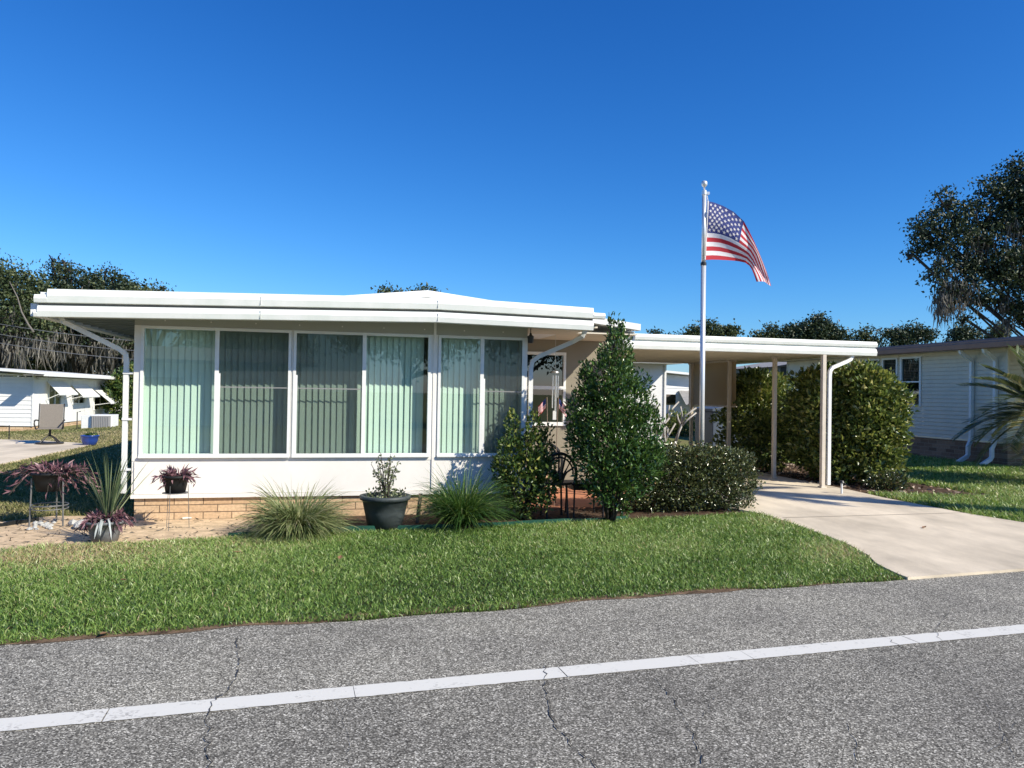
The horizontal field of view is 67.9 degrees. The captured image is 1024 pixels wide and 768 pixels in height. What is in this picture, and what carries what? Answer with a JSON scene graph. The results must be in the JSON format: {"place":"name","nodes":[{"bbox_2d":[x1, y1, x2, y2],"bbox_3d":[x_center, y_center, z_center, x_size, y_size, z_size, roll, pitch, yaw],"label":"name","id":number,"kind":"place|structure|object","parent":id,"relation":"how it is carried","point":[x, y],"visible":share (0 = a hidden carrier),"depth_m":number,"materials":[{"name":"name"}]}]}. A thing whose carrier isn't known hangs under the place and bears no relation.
{"place":"outdoors","nodes":[
{"label":"outdoors","id":0,"kind":"place"},
{"bbox_2d":[0,439,87,464],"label":"patio","id":1,"kind":"structure","parent":0,"point":[14,450],"depth_m":18.78,"materials":[{"name":"concrete"}]},
{"bbox_2d":[34,404,64,443],"bbox_3d":[-12.428,1.066,20.460,0.700,1.064,0.776,1,-1,-26],"label":"patio chair","id":2,"kind":"object","parent":1,"relation":"on","point":[51,416],"visible":1,"depth_m":20.66,"materials":[{"name":"grey fabric"}]},
{"bbox_2d":[80,432,99,445],"bbox_3d":[-11.308,1.458,20.359,0.465,0.394,0.460,1,-1,0],"label":"blue pot","id":3,"kind":"object","parent":1,"relation":"on","point":[90,438],"visible":0.98,"depth_m":20.23,"materials":[{"name":"blue ceramic"}]},
{"bbox_2d":[0,516,269,549],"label":"sand bed","id":4,"kind":"object","parent":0,"point":[142,532],"visible":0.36,"depth_m":8.38,"materials":[{"name":"beige sand"}]},
{"bbox_2d":[0,517,38,526],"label":"lawn edging","id":5,"kind":"object","parent":4,"relation":"on","point":[13,522],"visible":0.91,"depth_m":8.70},
{"bbox_2d":[0,458,100,526],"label":"pot stand","id":6,"kind":"object","parent":4,"relation":"on","point":[53,478],"visible":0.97,"depth_m":8.61,"materials":[{"name":"purple"}]},
{"bbox_2d":[67,519,77,525],"bbox_3d":[-4.997,1.580,8.685,0.126,0.079,0.122,0,-1,40],"label":"white stone","id":7,"kind":"object","parent":4,"relation":"on","point":[71,522],"visible":0.66,"depth_m":8.64,"materials":[{"name":"white stone"}]},
{"bbox_2d":[73,520,82,528],"bbox_3d":[-4.815,1.570,8.482,0.144,0.102,0.160,1,-1,-5],"label":"white stone","id":8,"kind":"object","parent":4,"relation":"on","point":[76,525],"visible":0.5,"depth_m":8.43,"materials":[{"name":"white stone"}]},
{"bbox_2d":[69,452,147,542],"bbox_3d":[-4.163,1.134,7.897,0.705,0.982,0.806,1,-1,0],"label":"spiky planter","id":9,"kind":"object","parent":4,"relation":"on","point":[104,525],"visible":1,"depth_m":7.77,"materials":[{"name":"green plant"}]},
{"bbox_2d":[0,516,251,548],"bbox_3d":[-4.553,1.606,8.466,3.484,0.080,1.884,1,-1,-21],"label":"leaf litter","id":10,"kind":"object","parent":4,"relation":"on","point":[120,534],"visible":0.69,"depth_m":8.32,"materials":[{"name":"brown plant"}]},
{"bbox_2d":[149,464,200,530],"bbox_3d":[-3.804,1.267,8.553,0.504,0.744,0.464,1,-1,0],"label":"pot stand","id":11,"kind":"object","parent":4,"relation":"on","point":[173,480],"visible":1,"depth_m":8.49,"materials":[{"name":"metal"}]},
{"bbox_2d":[1,574,898,643],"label":"verge","id":12,"kind":"structure","parent":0,"point":[187,629],"depth_m":5.24,"materials":[{"name":"soil"}]},
{"bbox_2d":[0,510,908,644],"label":"lawn","id":13,"kind":"structure","parent":0,"point":[293,603],"depth_m":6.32,"materials":[{"name":"green plant"}]},
{"bbox_2d":[560,311,671,522],"bbox_3d":[1.271,0.413,9.466,1.184,2.651,1.229,1,-1,-38],"label":"holly tree","id":14,"kind":"object","parent":13,"relation":"on","point":[623,418],"visible":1,"depth_m":9.31,"materials":[{"name":"green plant"}]},
{"bbox_2d":[0,406,1021,537],"bbox_3d":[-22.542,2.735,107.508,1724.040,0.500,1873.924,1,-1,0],"label":"ground","id":15,"kind":"structure","parent":0,"point":[683,440],"depth_m":13.55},
{"bbox_2d":[0,248,68,376],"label":"live oak","id":16,"kind":"object","parent":15,"relation":"on","point":[12,311],"visible":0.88,"depth_m":49.40,"materials":[{"name":"green plant"}]},
{"bbox_2d":[0,368,121,431],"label":"house","id":17,"kind":"structure","parent":15,"relation":"on","point":[22,399],"depth_m":35.35,"materials":[{"name":"white"}]},
{"bbox_2d":[48,384,61,403],"bbox_3d":[-22.063,0.515,36.622,0.140,1.018,1.707,1,-1,-13],"label":"window","id":18,"kind":"structure","parent":17,"relation":"in","point":[57,399],"depth_m":36.48,"materials":[{"name":"clear glass"}]},
{"bbox_2d":[72,387,84,403],"bbox_3d":[-22.858,0.615,40.032,0.140,0.887,1.912,1,-1,-13],"label":"window","id":19,"kind":"structure","parent":17,"relation":"in","point":[80,400],"depth_m":40.00,"materials":[{"name":"clear glass"}]},
{"bbox_2d":[94,390,104,409],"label":"window","id":20,"kind":"structure","parent":17,"relation":"in","point":[96,399],"depth_m":43.23,"materials":[{"name":"glass"}]},
{"bbox_2d":[0,424,133,521],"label":"neighbour lawn grass","id":21,"kind":"structure","parent":15,"relation":"on","point":[113,439],"depth_m":13.87,"materials":[{"name":"green plant"}]},
{"bbox_2d":[13,340,132,380],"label":"woodland","id":22,"kind":"object","parent":15,"relation":"on","point":[90,372],"visible":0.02,"depth_m":63.30,"materials":[{"name":"green plant"}]},
{"bbox_2d":[30,253,138,374],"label":"live oak","id":23,"kind":"object","parent":15,"relation":"on","point":[78,363],"visible":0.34,"depth_m":55.61,"materials":[{"name":"green plant"}]},
{"bbox_2d":[76,411,118,428],"bbox_3d":[-18.111,1.573,33.230,1.417,0.797,1.155,1,-1,-13],"label":"air conditioner","id":24,"kind":"object","parent":15,"relation":"on","point":[98,420],"visible":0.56,"depth_m":32.76,"materials":[{"name":"white metal"}]},
{"bbox_2d":[99,360,133,420],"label":"tall shrub","id":25,"kind":"object","parent":15,"relation":"on","point":[112,388],"visible":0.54,"depth_m":43.53,"materials":[{"name":"green plant"}]},
{"bbox_2d":[94,276,179,373],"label":"live oak","id":26,"kind":"object","parent":15,"relation":"on","point":[147,288],"visible":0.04,"depth_m":59.53,"materials":[{"name":"green plant"}]},
{"bbox_2d":[30,289,640,519],"bbox_3d":[-3.139,0.282,16.514,7.920,3.117,15.086,1,-1,-13],"label":"mobile home","id":27,"kind":"object","parent":15,"relation":"on","point":[236,396],"visible":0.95,"depth_m":9.56,"materials":[{"name":"white metal"}]},
{"bbox_2d":[138,325,291,457],"bbox_3d":[-3.612,0.076,9.332,1.730,1.642,0.220,1,-1,-13],"label":"window","id":28,"kind":"structure","parent":27,"relation":"in","point":[206,392],"depth_m":9.38,"materials":[{"name":"clear glass"}]},
{"bbox_2d":[291,330,430,457],"bbox_3d":[-1.909,0.108,9.725,1.715,1.642,0.219,1,-1,-13],"label":"window","id":29,"kind":"structure","parent":27,"relation":"in","point":[364,391],"depth_m":9.78,"materials":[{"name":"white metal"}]},
{"bbox_2d":[436,335,524,456],"bbox_3d":[-0.419,0.136,10.069,1.155,1.642,0.219,1,-1,-13],"label":"window","id":30,"kind":"structure","parent":27,"relation":"in","point":[477,375],"depth_m":10.12,"materials":[{"name":"clear glass"}]},
{"bbox_2d":[526,351,565,425],"bbox_3d":[0.523,0.079,12.612,0.740,1.220,0.120,1,-1,-13],"label":"window","id":31,"kind":"structure","parent":27,"relation":"in","point":[543,367],"depth_m":12.61,"materials":[{"name":"white metal"}]},
{"bbox_2d":[551,340,558,419],"bbox_3d":[0.625,-0.122,11.002,0.120,1.280,0.117,1,-1,0],"label":"wind chime","id":32,"kind":"object","parent":27,"relation":"hanging from","point":[556,391],"visible":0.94,"depth_m":10.97,"materials":[{"name":"silver metal"}]},
{"bbox_2d":[370,280,447,293],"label":"skyline tree","id":33,"kind":"object","parent":15,"relation":"on","point":[387,289],"visible":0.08,"depth_m":41.77,"materials":[{"name":"green plant"}]},
{"bbox_2d":[334,506,742,532],"bbox_3d":[0.181,1.710,9.731,6.356,0.001,1.206,1,-1,-17],"label":"mulch bed","id":34,"kind":"object","parent":15,"relation":"on","point":[554,513],"visible":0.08,"depth_m":9.96,"materials":[{"name":"brown wood"}]},
{"bbox_2d":[231,475,362,542],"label":"striped grass","id":35,"kind":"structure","parent":34,"relation":"on","point":[290,518],"depth_m":8.19,"materials":[{"name":"green plant"}]},
{"bbox_2d":[359,452,410,530],"bbox_3d":[-1.468,1.244,8.816,0.590,0.869,0.590,1,-1,0],"label":"planter","id":36,"kind":"object","parent":34,"relation":"on","point":[384,508],"visible":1,"depth_m":8.65,"materials":[{"name":"black plastic"}]},
{"bbox_2d":[415,493,421,522],"bbox_3d":[-1.136,1.535,9.232,0.048,0.410,0.024,7,-5,-10],"label":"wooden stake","id":37,"kind":"object","parent":34,"relation":"on","point":[418,504],"visible":0.71,"depth_m":9.22,"materials":[{"name":"brown wood"}]},
{"bbox_2d":[228,515,627,536],"bbox_3d":[-0.788,1.655,8.890,4.751,0.071,0.087,1,-1,-18],"label":"lawn edging","id":38,"kind":"object","parent":34,"relation":"on","point":[423,526],"visible":0.42,"depth_m":8.87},
{"bbox_2d":[402,455,523,534],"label":"liriope grass","id":39,"kind":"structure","parent":34,"relation":"on","point":[461,508],"depth_m":8.84,"materials":[{"name":"green plant"}]},
{"bbox_2d":[488,407,562,519],"bbox_3d":[0.166,1.000,9.561,0.959,1.446,0.713,1,-1,0],"label":"variegated shrub","id":40,"kind":"object","parent":34,"relation":"on","point":[521,460],"visible":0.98,"depth_m":9.47,"materials":[{"name":"green plant"}]},
{"bbox_2d":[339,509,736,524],"bbox_3d":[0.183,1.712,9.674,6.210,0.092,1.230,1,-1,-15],"label":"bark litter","id":41,"kind":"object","parent":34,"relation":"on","point":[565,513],"visible":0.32,"depth_m":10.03,"materials":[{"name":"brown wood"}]},
{"bbox_2d":[540,452,577,518],"bbox_3d":[0.554,1.294,9.820,0.496,0.859,0.457,1,-1,-13],"label":"garden chair","id":42,"kind":"object","parent":34,"relation":"on","point":[562,475],"visible":0.61,"depth_m":9.67,"materials":[{"name":"black metal"}]},
{"bbox_2d":[565,480,603,517],"bbox_3d":[0.950,1.506,10.000,0.440,0.450,0.400,1,-1,-13],"label":"side table","id":43,"kind":"object","parent":34,"relation":"on","point":[572,487],"visible":0.48,"depth_m":9.81,"materials":[{"name":"black metal"}]},
{"bbox_2d":[591,438,765,513],"bbox_3d":[2.324,1.274,10.689,2.605,1.034,1.128,1,-1,-15],"label":"clipped hedge","id":44,"kind":"object","parent":34,"relation":"on","point":[690,470],"visible":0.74,"depth_m":10.45,"materials":[{"name":"green plant"}]},
{"bbox_2d":[698,180,709,497],"bbox_3d":[2.771,-0.592,11.008,0.120,4.727,0.090,1,-1,0],"label":"flagpole","id":45,"kind":"object","parent":34,"relation":"on","point":[702,337],"visible":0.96,"depth_m":10.98,"materials":[{"name":"silver metal"}]},
{"bbox_2d":[704,196,770,285],"bbox_3d":[3.287,-2.098,11.175,1.073,1.293,0.275,1,-1,-17],"label":"flag","id":46,"kind":"object","parent":45,"relation":"attached to","point":[728,236],"visible":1,"depth_m":11.11,"materials":[{"name":"multicoloured fabric"}]},
{"bbox_2d":[645,326,677,334],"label":"skyline tree","id":47,"kind":"object","parent":15,"relation":"on","point":[654,331],"visible":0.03,"depth_m":69.95,"materials":[{"name":"green plant"}]},
{"bbox_2d":[645,401,696,447],"bbox_3d":[2.353,1.020,11.636,1.003,1.518,0.424,1,-1,0],"label":"bare frangipani","id":48,"kind":"object","parent":15,"relation":"on","point":[681,423],"visible":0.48,"depth_m":11.62,"materials":[{"name":"grey plant"}]},
{"bbox_2d":[666,408,685,435],"bbox_3d":[6.248,1.517,29.959,1.294,1.186,1.201,1,-1,-21],"label":"round shrub","id":49,"kind":"object","parent":15,"relation":"on","point":[672,433],"visible":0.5,"depth_m":29.71,"materials":[{"name":"green plant"}]},
{"bbox_2d":[669,409,694,436],"bbox_3d":[6.728,1.538,30.011,1.228,1.171,1.170,0,-1,39],"label":"round shrub","id":50,"kind":"object","parent":15,"relation":"on","point":[683,432],"visible":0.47,"depth_m":29.78,"materials":[{"name":"green plant"}]},
{"bbox_2d":[666,370,698,423],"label":"distant house","id":51,"kind":"structure","parent":15,"relation":"on","point":[677,386],"depth_m":43.01,"materials":[{"name":"white"}]},
{"bbox_2d":[666,394,676,405],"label":"window","id":52,"kind":"structure","parent":51,"relation":"in","point":[671,399],"depth_m":42.97,"materials":[{"name":"glass"}]},
{"bbox_2d":[677,316,749,337],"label":"skyline tree","id":53,"kind":"object","parent":15,"relation":"on","point":[723,330],"visible":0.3,"depth_m":61.58,"materials":[{"name":"green plant"}]},
{"bbox_2d":[736,362,786,436],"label":"outbuilding","id":54,"kind":"structure","parent":15,"relation":"on","point":[782,367],"depth_m":29.04,"materials":[{"name":"white brick"}]},
{"bbox_2d":[747,320,784,337],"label":"skyline tree","id":55,"kind":"object","parent":15,"relation":"on","point":[769,332],"visible":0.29,"depth_m":65.71,"materials":[{"name":"green plant"}]},
{"bbox_2d":[774,310,855,340],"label":"skyline tree","id":56,"kind":"object","parent":15,"relation":"on","point":[818,328],"visible":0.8,"depth_m":59.47,"materials":[{"name":"green plant"}]},
{"bbox_2d":[847,322,886,346],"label":"skyline tree","id":57,"kind":"object","parent":15,"relation":"on","point":[865,336],"visible":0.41,"depth_m":63.76,"materials":[{"name":"green plant"}]},
{"bbox_2d":[753,462,1006,502],"bbox_3d":[6.211,1.877,15.737,2.297,0.001,7.910,1,-1,-10],"label":"hedge bed","id":58,"kind":"object","parent":15,"relation":"on","point":[923,489],"visible":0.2,"depth_m":13.85,"materials":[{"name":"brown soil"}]},
{"bbox_2d":[708,365,809,473],"bbox_3d":[5.615,0.758,17.207,2.076,2.396,3.254,1,-1,0],"label":"privet shrub","id":59,"kind":"object","parent":58,"relation":"on","point":[751,417],"visible":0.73,"depth_m":16.34,"materials":[{"name":"green plant"}]},
{"bbox_2d":[777,360,880,483],"bbox_3d":[6.259,0.731,14.956,1.919,2.424,2.672,1,-1,0],"label":"privet shrub","id":60,"kind":"object","parent":58,"relation":"on","point":[803,410],"visible":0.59,"depth_m":14.46,"materials":[{"name":"green plant"}]},
{"bbox_2d":[831,358,920,485],"bbox_3d":[6.698,0.730,14.109,1.575,2.445,1.499,1,-1,0],"label":"privet shrub","id":61,"kind":"object","parent":58,"relation":"on","point":[877,403],"visible":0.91,"depth_m":13.79,"materials":[{"name":"green plant"}]},
{"bbox_2d":[858,469,913,490],"bbox_3d":[6.594,1.698,13.377,0.875,0.433,0.815,1,-1,0],"label":"shrub","id":62,"kind":"object","parent":58,"relation":"on","point":[880,477],"visible":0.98,"depth_m":13.27,"materials":[{"name":"green plant"}]},
{"bbox_2d":[751,445,1023,521],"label":"side lawn grass","id":63,"kind":"structure","parent":15,"relation":"on","point":[997,484],"depth_m":13.61,"materials":[{"name":"green plant"}]},
{"bbox_2d":[782,336,1023,466],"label":"neighbour house","id":64,"kind":"structure","parent":15,"relation":"on","point":[935,374],"depth_m":19.99,"materials":[{"name":"grey"}]},
{"bbox_2d":[864,359,879,365],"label":"window","id":65,"kind":"structure","parent":64,"relation":"in","point":[875,360],"depth_m":22.99,"materials":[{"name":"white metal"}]},
{"bbox_2d":[882,358,899,381],"bbox_3d":[11.122,-0.064,22.322,0.110,1.400,0.650,1,-1,-13],"label":"window","id":66,"kind":"structure","parent":64,"relation":"in","point":[887,363],"depth_m":22.28,"materials":[{"name":"glass"}]},
{"bbox_2d":[900,356,923,406],"bbox_3d":[11.313,-0.070,21.512,0.110,1.400,0.800,1,-1,-13],"label":"window","id":67,"kind":"structure","parent":64,"relation":"in","point":[910,367],"depth_m":21.42,"materials":[{"name":"glass"}]},
{"bbox_2d":[875,318,943,346],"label":"skyline tree","id":68,"kind":"object","parent":15,"relation":"on","point":[899,336],"visible":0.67,"depth_m":61.66,"materials":[{"name":"green plant"}]},
{"bbox_2d":[897,149,1023,337],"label":"live oak","id":69,"kind":"object","parent":15,"relation":"on","point":[951,297],"visible":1,"depth_m":31.78,"materials":[{"name":"green plant"}]},
{"bbox_2d":[942,319,991,341],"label":"skyline tree","id":70,"kind":"object","parent":15,"relation":"on","point":[959,333],"visible":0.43,"depth_m":65.75,"materials":[{"name":"green plant"}]},
{"bbox_2d":[949,344,1023,472],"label":"feather palm","id":71,"kind":"object","parent":15,"relation":"on","point":[1016,390],"visible":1,"depth_m":14.81,"materials":[{"name":"green plant"}]},
{"bbox_2d":[978,321,1012,338],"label":"skyline tree","id":72,"kind":"object","parent":15,"relation":"on","point":[993,334],"visible":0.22,"depth_m":57.88,"materials":[{"name":"green plant"}]},
{"bbox_2d":[0,571,1023,767],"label":"road","id":73,"kind":"structure","parent":0,"point":[897,706],"depth_m":4.10,"materials":[{"name":"grey asphalt"}]},
{"bbox_2d":[0,610,1017,767],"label":"road crack","id":74,"kind":"object","parent":73,"relation":"on","point":[555,720],"visible":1,"depth_m":3.74,"materials":[{"name":"grey asphalt"}]},
{"bbox_2d":[0,624,1023,730],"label":"road marking","id":75,"kind":"object","parent":73,"relation":"on","point":[86,716],"visible":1,"depth_m":4.18,"materials":[{"name":"paint"}]},
{"bbox_2d":[0,0,1023,372],"label":"sky","id":76,"kind":"structure","parent":0,"point":[548,152],"materials":[{"name":"blue"}]},
{"bbox_2d":[523,488,666,509],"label":"porch floor","id":77,"kind":"structure","parent":0,"point":[582,501],"depth_m":11.09,"materials":[{"name":"brick"}]},
{"bbox_2d":[538,399,548,506],"bbox_3d":[0.438,0.954,10.543,0.166,1.550,0.052,1,-1,-7],"label":"stick flag","id":78,"kind":"object","parent":77,"relation":"on","point":[542,407],"visible":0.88,"depth_m":10.54,"materials":[{"name":"red fabric"}]},
{"bbox_2d":[532,442,563,505],"bbox_3d":[0.447,1.274,10.838,0.496,0.859,0.457,1,-1,18],"label":"garden chair","id":79,"kind":"object","parent":77,"relation":"on","point":[561,459],"visible":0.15,"depth_m":10.94,"materials":[{"name":"black metal"}]},
{"bbox_2d":[554,397,566,505],"bbox_3d":[0.668,0.958,10.543,0.157,1.550,0.052,1,-1,7],"label":"stick flag","id":80,"kind":"object","parent":77,"relation":"on","point":[561,406],"visible":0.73,"depth_m":10.54,"materials":[{"name":"red fabric"}]},
{"bbox_2d":[693,406,739,451],"bbox_3d":[5.474,1.240,20.080,0.980,1.360,1.080,1,-1,-13],"label":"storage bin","id":81,"kind":"object","parent":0,"point":[710,429],"visible":0.3,"depth_m":19.72,"materials":[{"name":"grey plastic"}]},
{"bbox_2d":[646,462,1023,579],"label":"driveway","id":82,"kind":"structure","parent":0,"point":[942,543],"depth_m":9.23,"materials":[{"name":"concrete"}]},
{"bbox_2d":[617,362,682,449],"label":"utility shed","id":83,"kind":"structure","parent":82,"relation":"on","point":[656,372],"depth_m":22.05,"materials":[{"name":"white"}]},
{"bbox_2d":[617,333,877,487],"bbox_3d":[3.529,0.524,15.790,4.745,2.590,5.795,1,-1,-13],"label":"carport","id":84,"kind":"object","parent":82,"relation":"on","point":[658,348],"visible":0.78,"depth_m":13.31,"materials":[{"name":"white metal"}]},
{"bbox_2d":[687,360,736,406],"bbox_3d":[4.566,0.000,17.442,0.040,1.030,2.290,1,-1,-13],"label":"roll up shade","id":85,"kind":"object","parent":84,"relation":"hanging from","point":[715,383],"visible":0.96,"depth_m":17.25,"materials":[{"name":"beige fabric"}]},
{"bbox_2d":[839,480,844,493],"bbox_3d":[5.433,1.707,12.524,0.090,0.250,0.090,1,-1,0],"label":"garden light","id":86,"kind":"object","parent":82,"relation":"on","point":[841,481],"visible":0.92,"depth_m":12.51,"materials":[{"name":"white metal"}]},
{"bbox_2d":[782,487,1001,517],"bbox_3d":[4.568,1.776,11.648,4.412,0.001,2.904,1,-1,-14],"label":"driveway joint","id":87,"kind":"object","parent":82,"relation":"on","point":[860,515],"visible":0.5,"depth_m":10.31,"materials":[{"name":"grey concrete"}]},
{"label":"utility pole","id":88,"kind":"object","parent":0,"visible":0},
{"bbox_2d":[1,324,131,340],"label":"utility wire","id":89,"kind":"object","parent":88,"relation":"attached to","point":[62,333],"visible":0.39,"depth_m":46.02,"materials":[{"name":"grey"}]},
{"bbox_2d":[0,343,133,359],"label":"utility wire","id":90,"kind":"object","parent":88,"relation":"attached to","point":[62,352],"visible":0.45,"depth_m":46.01,"materials":[{"name":"grey"}]},
{"bbox_2d":[0,334,133,350],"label":"utility wire","id":91,"kind":"object","parent":88,"relation":"attached to","point":[63,343],"visible":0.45,"depth_m":46.01,"materials":[{"name":"grey"}]}
]}

